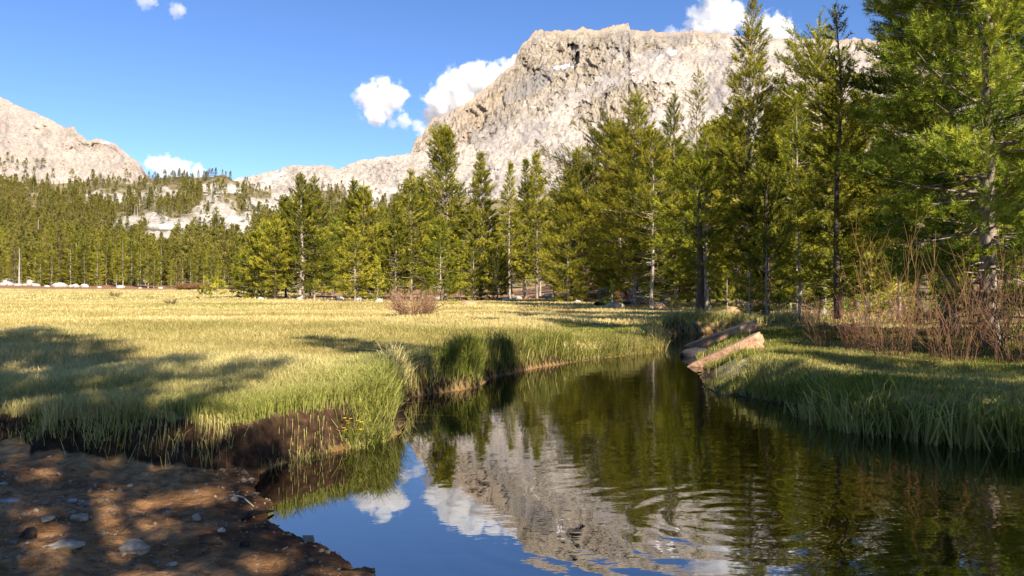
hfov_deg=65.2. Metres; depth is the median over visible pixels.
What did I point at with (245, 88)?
sky
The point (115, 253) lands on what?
pine tree
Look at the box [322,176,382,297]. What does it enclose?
pine tree
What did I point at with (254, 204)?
granite outcrop
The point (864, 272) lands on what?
pine tree
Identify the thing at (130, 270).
pine tree
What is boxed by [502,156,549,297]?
pine tree
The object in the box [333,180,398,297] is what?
pine tree
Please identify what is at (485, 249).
pine tree
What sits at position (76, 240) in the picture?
pine tree
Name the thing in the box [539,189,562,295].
pine tree
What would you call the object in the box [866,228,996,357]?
willow shrub
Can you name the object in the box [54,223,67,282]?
pine tree
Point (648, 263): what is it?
pine tree
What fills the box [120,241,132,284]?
pine tree
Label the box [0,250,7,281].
pine tree
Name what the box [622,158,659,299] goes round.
pine tree
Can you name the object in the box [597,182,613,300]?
pine tree
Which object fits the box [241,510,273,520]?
driftwood
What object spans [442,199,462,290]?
pine tree
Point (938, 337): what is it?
willow shrub
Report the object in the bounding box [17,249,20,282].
dead tree
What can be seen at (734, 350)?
sedge
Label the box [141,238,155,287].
pine tree
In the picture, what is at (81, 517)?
stone
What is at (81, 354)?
meadow grass
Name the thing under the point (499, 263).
pine tree
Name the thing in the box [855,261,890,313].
pine tree
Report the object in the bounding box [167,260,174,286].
pine tree
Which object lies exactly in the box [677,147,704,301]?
pine tree
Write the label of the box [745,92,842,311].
pine tree
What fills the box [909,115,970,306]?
pine tree
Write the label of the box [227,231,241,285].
pine tree
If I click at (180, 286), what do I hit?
willow shrub
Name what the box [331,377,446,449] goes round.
sedge
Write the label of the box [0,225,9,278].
pine tree
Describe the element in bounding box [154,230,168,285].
pine tree
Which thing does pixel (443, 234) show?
pine tree
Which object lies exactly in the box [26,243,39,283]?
pine
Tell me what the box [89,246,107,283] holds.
pine
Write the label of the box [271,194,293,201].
granite outcrop
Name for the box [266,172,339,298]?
pine tree
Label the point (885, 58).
pine tree
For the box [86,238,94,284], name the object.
pine tree
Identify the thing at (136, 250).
pine tree
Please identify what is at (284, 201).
pine tree
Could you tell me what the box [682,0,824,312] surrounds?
pine tree
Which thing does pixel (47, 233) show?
pine tree
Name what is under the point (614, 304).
boulder
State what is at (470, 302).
boulder
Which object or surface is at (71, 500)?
stone
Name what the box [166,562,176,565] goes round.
stone
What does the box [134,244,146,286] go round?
pine tree
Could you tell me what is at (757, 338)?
fallen log
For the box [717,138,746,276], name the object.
pine tree
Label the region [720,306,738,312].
boulder
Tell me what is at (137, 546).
stone
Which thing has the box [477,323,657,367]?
sedge
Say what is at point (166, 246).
pine tree
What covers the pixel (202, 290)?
pine tree
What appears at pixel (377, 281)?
pine tree
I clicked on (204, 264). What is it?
pine tree
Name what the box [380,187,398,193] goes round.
granite outcrop
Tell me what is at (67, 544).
stone
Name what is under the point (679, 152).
pine tree
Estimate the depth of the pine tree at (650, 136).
48.76 m
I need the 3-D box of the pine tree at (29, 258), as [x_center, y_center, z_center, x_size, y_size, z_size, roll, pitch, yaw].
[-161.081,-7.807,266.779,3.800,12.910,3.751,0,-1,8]
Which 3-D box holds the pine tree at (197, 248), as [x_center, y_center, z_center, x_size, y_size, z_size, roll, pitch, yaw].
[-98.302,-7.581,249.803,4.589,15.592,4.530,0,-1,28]
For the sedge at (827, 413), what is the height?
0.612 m
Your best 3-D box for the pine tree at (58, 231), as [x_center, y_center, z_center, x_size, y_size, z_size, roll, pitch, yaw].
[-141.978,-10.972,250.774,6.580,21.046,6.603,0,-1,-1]
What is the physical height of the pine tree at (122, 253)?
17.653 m
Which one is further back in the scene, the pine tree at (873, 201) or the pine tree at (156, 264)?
the pine tree at (156, 264)
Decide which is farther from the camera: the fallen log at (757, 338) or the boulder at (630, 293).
the boulder at (630, 293)
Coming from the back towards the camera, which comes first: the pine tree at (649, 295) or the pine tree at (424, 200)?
the pine tree at (424, 200)
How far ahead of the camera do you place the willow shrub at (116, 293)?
110.03 m
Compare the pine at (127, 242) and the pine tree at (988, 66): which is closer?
the pine tree at (988, 66)
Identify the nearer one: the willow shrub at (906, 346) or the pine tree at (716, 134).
the willow shrub at (906, 346)
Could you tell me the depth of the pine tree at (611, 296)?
51.97 m
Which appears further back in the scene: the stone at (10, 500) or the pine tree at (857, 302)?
the pine tree at (857, 302)
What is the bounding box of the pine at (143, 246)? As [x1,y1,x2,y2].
[133,242,150,284]
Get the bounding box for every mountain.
[0,97,149,183]
[234,23,1023,202]
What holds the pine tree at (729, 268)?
on the ground at (256, 448)
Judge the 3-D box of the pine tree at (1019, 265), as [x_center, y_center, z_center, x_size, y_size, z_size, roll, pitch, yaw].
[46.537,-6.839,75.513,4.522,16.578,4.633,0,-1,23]
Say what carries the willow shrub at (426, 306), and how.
on the ground at (256, 448)
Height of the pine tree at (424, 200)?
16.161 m
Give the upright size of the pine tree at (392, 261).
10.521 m
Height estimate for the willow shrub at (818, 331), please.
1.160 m
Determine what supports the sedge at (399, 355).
on the ground at (256, 448)
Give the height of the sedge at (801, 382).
0.644 m
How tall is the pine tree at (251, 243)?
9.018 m
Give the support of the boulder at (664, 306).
on the ground at (256, 448)
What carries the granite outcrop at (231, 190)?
on the hill
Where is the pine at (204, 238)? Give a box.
[194,233,210,254]
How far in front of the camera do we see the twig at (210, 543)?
3.74 m
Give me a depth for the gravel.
4.01 m
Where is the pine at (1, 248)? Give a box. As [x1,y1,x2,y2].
[0,246,6,274]
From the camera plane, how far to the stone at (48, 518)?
3.89 m
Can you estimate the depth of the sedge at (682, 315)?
26.79 m
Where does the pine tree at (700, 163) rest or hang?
on the ground at (256, 448)
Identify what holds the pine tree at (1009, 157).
on the ground at (256, 448)
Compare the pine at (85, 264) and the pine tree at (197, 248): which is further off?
the pine at (85, 264)
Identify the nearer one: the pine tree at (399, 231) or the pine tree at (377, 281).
the pine tree at (377, 281)
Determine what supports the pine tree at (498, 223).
on the ground at (256, 448)
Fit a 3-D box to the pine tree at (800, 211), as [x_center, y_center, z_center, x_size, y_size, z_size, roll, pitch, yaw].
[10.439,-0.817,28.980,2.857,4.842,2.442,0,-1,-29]
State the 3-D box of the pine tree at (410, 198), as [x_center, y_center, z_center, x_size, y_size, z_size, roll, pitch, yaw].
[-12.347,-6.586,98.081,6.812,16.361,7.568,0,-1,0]
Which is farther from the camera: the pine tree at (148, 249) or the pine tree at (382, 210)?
the pine tree at (148, 249)
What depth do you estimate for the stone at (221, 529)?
3.93 m
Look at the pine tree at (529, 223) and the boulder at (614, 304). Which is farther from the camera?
the pine tree at (529, 223)
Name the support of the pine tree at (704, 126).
on the ground at (256, 448)
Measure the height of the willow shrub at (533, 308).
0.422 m
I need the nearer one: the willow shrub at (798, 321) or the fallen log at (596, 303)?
the willow shrub at (798, 321)
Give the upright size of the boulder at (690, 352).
0.246 m
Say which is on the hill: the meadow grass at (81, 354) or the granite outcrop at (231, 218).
the granite outcrop at (231, 218)
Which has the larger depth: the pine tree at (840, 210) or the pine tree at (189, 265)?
the pine tree at (189, 265)
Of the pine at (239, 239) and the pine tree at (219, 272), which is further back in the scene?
the pine at (239, 239)
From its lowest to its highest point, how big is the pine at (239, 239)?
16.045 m
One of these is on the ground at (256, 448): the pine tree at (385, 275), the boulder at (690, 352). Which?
the pine tree at (385, 275)
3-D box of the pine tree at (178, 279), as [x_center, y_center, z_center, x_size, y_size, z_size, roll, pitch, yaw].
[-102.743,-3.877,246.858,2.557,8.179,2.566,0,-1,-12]
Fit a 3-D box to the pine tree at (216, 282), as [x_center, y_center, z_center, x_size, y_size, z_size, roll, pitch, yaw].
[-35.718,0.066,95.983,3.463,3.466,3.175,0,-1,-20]
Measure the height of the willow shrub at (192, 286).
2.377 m
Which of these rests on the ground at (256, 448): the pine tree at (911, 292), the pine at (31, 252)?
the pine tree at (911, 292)
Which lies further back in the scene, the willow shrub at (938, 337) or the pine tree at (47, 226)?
the pine tree at (47, 226)
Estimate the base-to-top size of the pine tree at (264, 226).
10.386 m
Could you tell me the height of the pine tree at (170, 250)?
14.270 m
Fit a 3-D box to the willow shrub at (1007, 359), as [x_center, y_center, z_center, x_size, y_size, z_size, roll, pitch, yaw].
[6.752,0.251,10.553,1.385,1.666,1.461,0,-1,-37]
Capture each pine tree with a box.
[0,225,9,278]
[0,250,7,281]
[4,238,20,283]
[5,233,23,281]
[14,243,27,283]
[25,246,32,279]
[30,246,38,281]
[31,234,50,284]
[38,229,54,284]
[39,221,50,282]
[42,227,60,286]
[50,220,68,282]
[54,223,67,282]
[60,226,73,280]
[61,226,79,285]
[64,222,85,283]
[75,225,92,283]
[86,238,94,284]
[87,231,105,285]
[90,236,101,284]
[102,226,114,284]
[106,255,113,284]
[110,245,120,285]
[113,263,121,284]
[114,231,130,285]
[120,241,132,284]
[123,232,139,285]
[132,234,144,285]
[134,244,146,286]
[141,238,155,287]
[146,233,161,287]
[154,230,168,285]
[158,237,172,284]
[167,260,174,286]
[168,245,174,267]
[175,262,182,284]
[186,248,195,282]
[190,240,202,283]
[196,286,207,297]
[197,243,209,283]
[198,247,208,282]
[200,276,228,297]
[204,236,215,281]
[204,247,215,285]
[214,244,222,277]
[214,260,222,288]
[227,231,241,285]
[229,252,261,297]
[230,231,276,297]
[236,218,285,297]
[241,231,256,278]
[252,212,296,297]
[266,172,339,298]
[268,196,308,297]
[280,172,342,297]
[299,214,324,295]
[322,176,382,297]
[324,215,343,294]
[331,230,379,300]
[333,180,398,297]
[369,256,386,300]
[370,200,425,299]
[374,205,387,292]
[378,238,394,293]
[383,228,394,297]
[384,169,435,299]
[393,123,476,298]
[397,175,451,298]
[414,216,467,301]
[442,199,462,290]
[448,147,518,298]
[449,214,474,295]
[456,238,487,299]
[463,203,484,289]
[473,210,488,287]
[481,236,514,300]
[486,159,524,298]
[487,223,501,292]
[491,213,503,289]
[499,214,515,290]
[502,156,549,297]
[503,214,527,294]
[512,149,563,297]
[513,200,534,288]
[527,202,546,295]
[530,106,647,300]
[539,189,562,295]
[540,143,619,301]
[541,173,595,301]
[574,86,695,305]
[590,124,703,307]
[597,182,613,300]
[599,279,623,305]
[601,175,633,299]
[604,273,625,304]
[617,90,712,308]
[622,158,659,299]
[625,149,643,293]
[638,140,670,300]
[640,279,649,300]
[641,286,658,304]
[648,139,678,301]
[648,150,738,311]
[664,136,694,295]
[665,123,740,310]
[674,63,720,293]
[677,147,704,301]
[681,120,735,306]
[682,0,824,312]
[708,115,737,293]
[710,117,743,303]
[713,105,759,307]
[715,269,739,314]
[716,159,818,316]
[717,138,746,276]
[732,257,767,314]
[735,93,808,311]
[739,229,804,315]
[740,9,897,313]
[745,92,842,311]
[746,101,785,294]
[752,106,788,306]
[764,198,841,319]
[770,266,796,314]
[771,90,827,304]
[784,1,883,319]
[791,96,860,299]
[808,231,860,316]
[826,102,873,306]
[827,0,1023,347]
[835,0,1016,322]
[841,103,895,305]
[843,1,1023,333]
[844,251,885,318]
[847,285,868,311]
[849,88,884,306]
[853,218,938,319]
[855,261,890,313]
[868,128,887,296]
[904,284,931,306]
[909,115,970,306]
[957,1,1023,306]
[997,182,1023,290]
[999,125,1023,286]
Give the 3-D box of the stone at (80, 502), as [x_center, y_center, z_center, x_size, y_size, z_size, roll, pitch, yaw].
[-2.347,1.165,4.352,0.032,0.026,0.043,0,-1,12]
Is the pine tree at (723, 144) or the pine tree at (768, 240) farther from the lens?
the pine tree at (723, 144)
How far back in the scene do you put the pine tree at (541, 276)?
122.89 m
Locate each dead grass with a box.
[0,398,374,468]
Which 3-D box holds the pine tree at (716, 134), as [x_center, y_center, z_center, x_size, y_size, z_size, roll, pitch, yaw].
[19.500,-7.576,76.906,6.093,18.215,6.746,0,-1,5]
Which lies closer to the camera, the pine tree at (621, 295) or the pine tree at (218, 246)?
the pine tree at (621, 295)
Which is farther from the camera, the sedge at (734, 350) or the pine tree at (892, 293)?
the pine tree at (892, 293)
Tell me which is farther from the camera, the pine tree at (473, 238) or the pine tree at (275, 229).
the pine tree at (473, 238)
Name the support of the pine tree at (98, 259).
on the ground at (256, 448)
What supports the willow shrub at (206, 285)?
on the ground at (256, 448)
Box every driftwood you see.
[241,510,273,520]
[340,566,374,573]
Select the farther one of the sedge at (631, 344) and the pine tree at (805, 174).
the pine tree at (805, 174)
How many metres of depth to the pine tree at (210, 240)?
268.40 m
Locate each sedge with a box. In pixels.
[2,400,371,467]
[321,353,415,429]
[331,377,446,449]
[360,336,463,387]
[421,328,490,382]
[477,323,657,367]
[644,306,821,329]
[644,317,678,351]
[704,325,776,377]
[717,357,930,433]
[771,375,1023,451]
[876,375,1023,449]
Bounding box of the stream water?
[254,334,1023,575]
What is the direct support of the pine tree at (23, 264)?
on the ground at (256, 448)
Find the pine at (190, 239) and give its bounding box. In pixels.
[181,236,195,274]
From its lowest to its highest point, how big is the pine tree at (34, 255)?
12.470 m
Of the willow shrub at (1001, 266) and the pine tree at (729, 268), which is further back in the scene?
the pine tree at (729, 268)
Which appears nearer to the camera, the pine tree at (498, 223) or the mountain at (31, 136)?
the pine tree at (498, 223)
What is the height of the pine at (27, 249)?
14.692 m
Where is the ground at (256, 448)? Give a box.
[0,268,1023,575]
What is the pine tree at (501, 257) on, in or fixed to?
on the ground at (256, 448)
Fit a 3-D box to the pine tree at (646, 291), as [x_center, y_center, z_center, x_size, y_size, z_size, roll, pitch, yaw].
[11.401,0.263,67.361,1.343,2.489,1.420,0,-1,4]
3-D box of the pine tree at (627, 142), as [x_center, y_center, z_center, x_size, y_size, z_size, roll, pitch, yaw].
[8.664,-6.380,56.128,8.636,15.719,9.050,0,-1,0]
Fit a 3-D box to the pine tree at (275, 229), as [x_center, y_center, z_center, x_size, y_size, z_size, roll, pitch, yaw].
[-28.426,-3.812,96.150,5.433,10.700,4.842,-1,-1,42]
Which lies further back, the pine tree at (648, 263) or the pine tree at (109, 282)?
the pine tree at (109, 282)
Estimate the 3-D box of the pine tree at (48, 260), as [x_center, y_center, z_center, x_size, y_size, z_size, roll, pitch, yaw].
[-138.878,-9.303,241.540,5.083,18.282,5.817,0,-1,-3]
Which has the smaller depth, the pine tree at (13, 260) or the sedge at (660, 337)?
the sedge at (660, 337)
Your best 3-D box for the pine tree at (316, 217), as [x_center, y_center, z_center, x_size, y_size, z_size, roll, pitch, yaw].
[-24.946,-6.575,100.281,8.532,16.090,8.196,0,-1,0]
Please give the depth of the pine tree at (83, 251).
248.99 m
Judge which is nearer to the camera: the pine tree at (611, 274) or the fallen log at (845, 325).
the fallen log at (845, 325)
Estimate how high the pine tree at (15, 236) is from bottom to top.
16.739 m
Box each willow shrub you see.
[108,290,123,295]
[163,299,177,304]
[175,283,188,289]
[188,282,200,289]
[200,282,211,289]
[381,283,447,316]
[518,305,550,311]
[551,310,575,313]
[781,301,814,336]
[795,294,857,348]
[814,279,904,350]
[839,203,934,353]
[849,278,940,356]
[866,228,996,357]
[872,264,977,354]
[905,273,1008,362]
[930,234,1023,356]
[930,257,1023,357]
[948,249,1023,363]
[962,237,1023,351]
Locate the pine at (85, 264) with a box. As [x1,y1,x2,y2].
[78,247,90,284]
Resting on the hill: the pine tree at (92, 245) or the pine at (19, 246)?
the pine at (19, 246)
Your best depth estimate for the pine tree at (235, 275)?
103.65 m
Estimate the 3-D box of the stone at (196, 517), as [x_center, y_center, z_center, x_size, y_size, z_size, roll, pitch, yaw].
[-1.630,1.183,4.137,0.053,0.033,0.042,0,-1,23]
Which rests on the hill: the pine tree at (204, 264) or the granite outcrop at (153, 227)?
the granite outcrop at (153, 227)
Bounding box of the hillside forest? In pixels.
[0,167,583,287]
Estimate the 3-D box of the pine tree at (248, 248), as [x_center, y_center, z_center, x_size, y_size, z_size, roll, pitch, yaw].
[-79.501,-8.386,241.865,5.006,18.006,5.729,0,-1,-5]
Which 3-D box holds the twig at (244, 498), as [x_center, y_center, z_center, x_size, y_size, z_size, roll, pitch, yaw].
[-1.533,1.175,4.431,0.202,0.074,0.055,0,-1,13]
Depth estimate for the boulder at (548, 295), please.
103.47 m
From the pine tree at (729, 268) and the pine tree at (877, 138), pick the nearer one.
the pine tree at (729, 268)
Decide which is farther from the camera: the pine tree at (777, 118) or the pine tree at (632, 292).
the pine tree at (632, 292)
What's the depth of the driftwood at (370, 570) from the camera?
3.46 m
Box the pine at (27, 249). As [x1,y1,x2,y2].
[22,244,33,281]
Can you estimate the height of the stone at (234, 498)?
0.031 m
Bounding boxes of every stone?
[0,498,20,502]
[19,527,37,538]
[41,515,54,522]
[41,539,85,548]
[66,498,76,502]
[70,513,88,521]
[76,500,84,504]
[117,539,150,554]
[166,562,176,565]
[192,513,200,520]
[217,527,225,531]
[230,496,237,501]
[240,540,248,546]
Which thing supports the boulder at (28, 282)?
on the ground at (256, 448)
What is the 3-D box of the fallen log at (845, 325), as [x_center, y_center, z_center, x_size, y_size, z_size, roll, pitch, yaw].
[9.841,1.087,22.990,3.634,0.191,0.156,0,-1,-34]
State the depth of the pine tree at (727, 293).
35.11 m
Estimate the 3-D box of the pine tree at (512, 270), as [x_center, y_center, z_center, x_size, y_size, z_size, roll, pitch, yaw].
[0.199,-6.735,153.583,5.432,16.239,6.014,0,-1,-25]
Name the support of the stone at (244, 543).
on the ground at (256, 448)
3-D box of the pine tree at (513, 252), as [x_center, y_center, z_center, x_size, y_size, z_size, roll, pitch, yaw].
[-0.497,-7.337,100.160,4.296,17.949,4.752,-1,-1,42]
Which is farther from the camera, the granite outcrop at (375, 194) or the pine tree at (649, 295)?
the granite outcrop at (375, 194)
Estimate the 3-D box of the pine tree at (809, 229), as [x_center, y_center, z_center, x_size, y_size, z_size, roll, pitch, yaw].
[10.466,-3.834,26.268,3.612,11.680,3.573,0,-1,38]
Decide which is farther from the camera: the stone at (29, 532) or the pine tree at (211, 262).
the pine tree at (211, 262)
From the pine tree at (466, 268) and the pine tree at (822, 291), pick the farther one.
the pine tree at (466, 268)
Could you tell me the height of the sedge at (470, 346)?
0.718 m
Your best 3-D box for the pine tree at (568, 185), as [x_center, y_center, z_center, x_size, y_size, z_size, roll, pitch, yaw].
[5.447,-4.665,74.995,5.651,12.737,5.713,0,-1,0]
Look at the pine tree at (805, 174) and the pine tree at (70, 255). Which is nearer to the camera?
the pine tree at (805, 174)
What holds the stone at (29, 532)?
on the ground at (256, 448)
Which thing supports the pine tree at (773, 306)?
on the ground at (256, 448)
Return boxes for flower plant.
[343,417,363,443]
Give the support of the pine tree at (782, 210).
on the ground at (256, 448)
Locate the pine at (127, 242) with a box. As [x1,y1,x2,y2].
[121,237,134,265]
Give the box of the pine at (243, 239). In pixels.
[240,236,245,249]
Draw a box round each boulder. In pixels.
[25,280,35,284]
[51,282,67,286]
[461,301,476,304]
[542,293,554,297]
[604,301,624,307]
[628,287,647,295]
[654,302,667,308]
[680,347,707,356]
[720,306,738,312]
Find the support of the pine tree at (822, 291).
on the ground at (256, 448)
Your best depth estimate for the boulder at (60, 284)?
236.92 m
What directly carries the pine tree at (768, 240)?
on the ground at (256, 448)
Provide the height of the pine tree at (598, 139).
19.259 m
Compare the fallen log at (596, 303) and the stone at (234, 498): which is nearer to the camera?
the stone at (234, 498)
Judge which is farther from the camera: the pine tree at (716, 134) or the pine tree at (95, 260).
the pine tree at (95, 260)
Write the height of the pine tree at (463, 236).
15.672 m
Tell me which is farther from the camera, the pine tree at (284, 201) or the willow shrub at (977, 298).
the pine tree at (284, 201)
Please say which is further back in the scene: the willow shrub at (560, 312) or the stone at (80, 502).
the willow shrub at (560, 312)
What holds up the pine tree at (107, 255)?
on the ground at (256, 448)
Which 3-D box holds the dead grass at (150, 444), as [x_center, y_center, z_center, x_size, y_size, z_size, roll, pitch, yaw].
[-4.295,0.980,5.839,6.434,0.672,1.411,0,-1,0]
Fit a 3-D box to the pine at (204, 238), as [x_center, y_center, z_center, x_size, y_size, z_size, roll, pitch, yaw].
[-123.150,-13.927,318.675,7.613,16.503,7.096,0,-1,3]
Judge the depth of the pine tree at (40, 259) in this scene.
241.69 m
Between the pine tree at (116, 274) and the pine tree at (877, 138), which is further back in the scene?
the pine tree at (116, 274)
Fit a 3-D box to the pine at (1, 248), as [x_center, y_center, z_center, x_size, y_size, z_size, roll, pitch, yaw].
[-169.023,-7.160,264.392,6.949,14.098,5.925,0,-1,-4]
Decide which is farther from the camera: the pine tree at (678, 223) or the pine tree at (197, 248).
the pine tree at (197, 248)
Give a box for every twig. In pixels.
[199,540,221,544]
[221,494,253,506]
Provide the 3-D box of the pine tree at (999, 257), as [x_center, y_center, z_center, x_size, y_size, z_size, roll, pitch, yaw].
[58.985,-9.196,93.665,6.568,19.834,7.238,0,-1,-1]
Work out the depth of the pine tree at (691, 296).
42.87 m
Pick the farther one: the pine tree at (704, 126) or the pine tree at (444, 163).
the pine tree at (444, 163)
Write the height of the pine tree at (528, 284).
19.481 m
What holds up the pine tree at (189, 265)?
on the ground at (256, 448)
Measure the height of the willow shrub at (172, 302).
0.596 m
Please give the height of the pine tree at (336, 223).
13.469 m
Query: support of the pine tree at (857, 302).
on the ground at (256, 448)
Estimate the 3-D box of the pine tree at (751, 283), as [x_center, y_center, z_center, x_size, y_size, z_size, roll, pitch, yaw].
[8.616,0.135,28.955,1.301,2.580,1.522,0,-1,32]
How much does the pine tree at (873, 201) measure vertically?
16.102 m
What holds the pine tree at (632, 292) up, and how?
on the ground at (256, 448)
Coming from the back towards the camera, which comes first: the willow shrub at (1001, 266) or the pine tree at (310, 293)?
the pine tree at (310, 293)
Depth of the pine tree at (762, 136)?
59.02 m
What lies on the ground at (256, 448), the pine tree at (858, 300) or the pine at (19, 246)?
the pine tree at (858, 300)
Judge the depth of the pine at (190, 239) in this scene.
308.99 m
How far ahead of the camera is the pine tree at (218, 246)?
270.07 m
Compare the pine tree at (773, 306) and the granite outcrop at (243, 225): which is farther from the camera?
the granite outcrop at (243, 225)
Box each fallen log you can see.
[594,300,648,305]
[684,319,759,346]
[687,332,763,366]
[814,322,888,328]
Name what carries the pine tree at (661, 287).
on the ground at (256, 448)
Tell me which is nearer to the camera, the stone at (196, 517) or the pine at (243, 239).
the stone at (196, 517)
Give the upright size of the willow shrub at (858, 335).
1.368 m
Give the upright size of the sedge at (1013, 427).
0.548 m
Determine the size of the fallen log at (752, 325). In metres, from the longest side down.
1.863 x 0.687 x 0.293 m
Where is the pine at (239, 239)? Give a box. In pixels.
[234,235,241,273]
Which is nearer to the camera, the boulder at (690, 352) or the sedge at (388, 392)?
the sedge at (388, 392)
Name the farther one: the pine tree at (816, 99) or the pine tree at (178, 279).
the pine tree at (178, 279)
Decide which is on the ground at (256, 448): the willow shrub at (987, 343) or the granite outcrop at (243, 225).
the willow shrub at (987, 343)
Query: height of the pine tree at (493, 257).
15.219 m
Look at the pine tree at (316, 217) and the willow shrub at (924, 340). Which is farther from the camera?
the pine tree at (316, 217)
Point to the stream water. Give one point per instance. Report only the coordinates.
(662, 463)
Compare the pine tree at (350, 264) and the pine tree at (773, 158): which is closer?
the pine tree at (773, 158)
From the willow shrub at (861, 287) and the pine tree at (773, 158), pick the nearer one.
the willow shrub at (861, 287)
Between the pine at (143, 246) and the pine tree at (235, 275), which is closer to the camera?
the pine tree at (235, 275)
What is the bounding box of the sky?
[0,0,1022,179]
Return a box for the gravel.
[0,436,366,575]
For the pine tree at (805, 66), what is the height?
14.078 m
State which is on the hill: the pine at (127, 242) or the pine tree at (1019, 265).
the pine at (127, 242)
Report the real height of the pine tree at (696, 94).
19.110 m
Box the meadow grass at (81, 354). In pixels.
[0,286,1023,451]
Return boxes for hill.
[0,175,968,286]
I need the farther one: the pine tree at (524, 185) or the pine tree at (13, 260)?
the pine tree at (13, 260)
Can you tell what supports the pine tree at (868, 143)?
on the ground at (256, 448)
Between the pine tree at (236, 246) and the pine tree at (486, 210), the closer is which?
the pine tree at (486, 210)
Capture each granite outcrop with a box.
[123,222,202,233]
[198,213,243,224]
[203,187,242,194]
[226,221,249,232]
[245,202,278,211]
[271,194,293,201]
[343,191,380,204]
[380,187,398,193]
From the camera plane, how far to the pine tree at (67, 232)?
269.49 m
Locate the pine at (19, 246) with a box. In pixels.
[6,241,25,278]
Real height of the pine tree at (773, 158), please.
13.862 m
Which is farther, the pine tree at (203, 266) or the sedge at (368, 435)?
the pine tree at (203, 266)
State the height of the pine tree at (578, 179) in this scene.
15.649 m

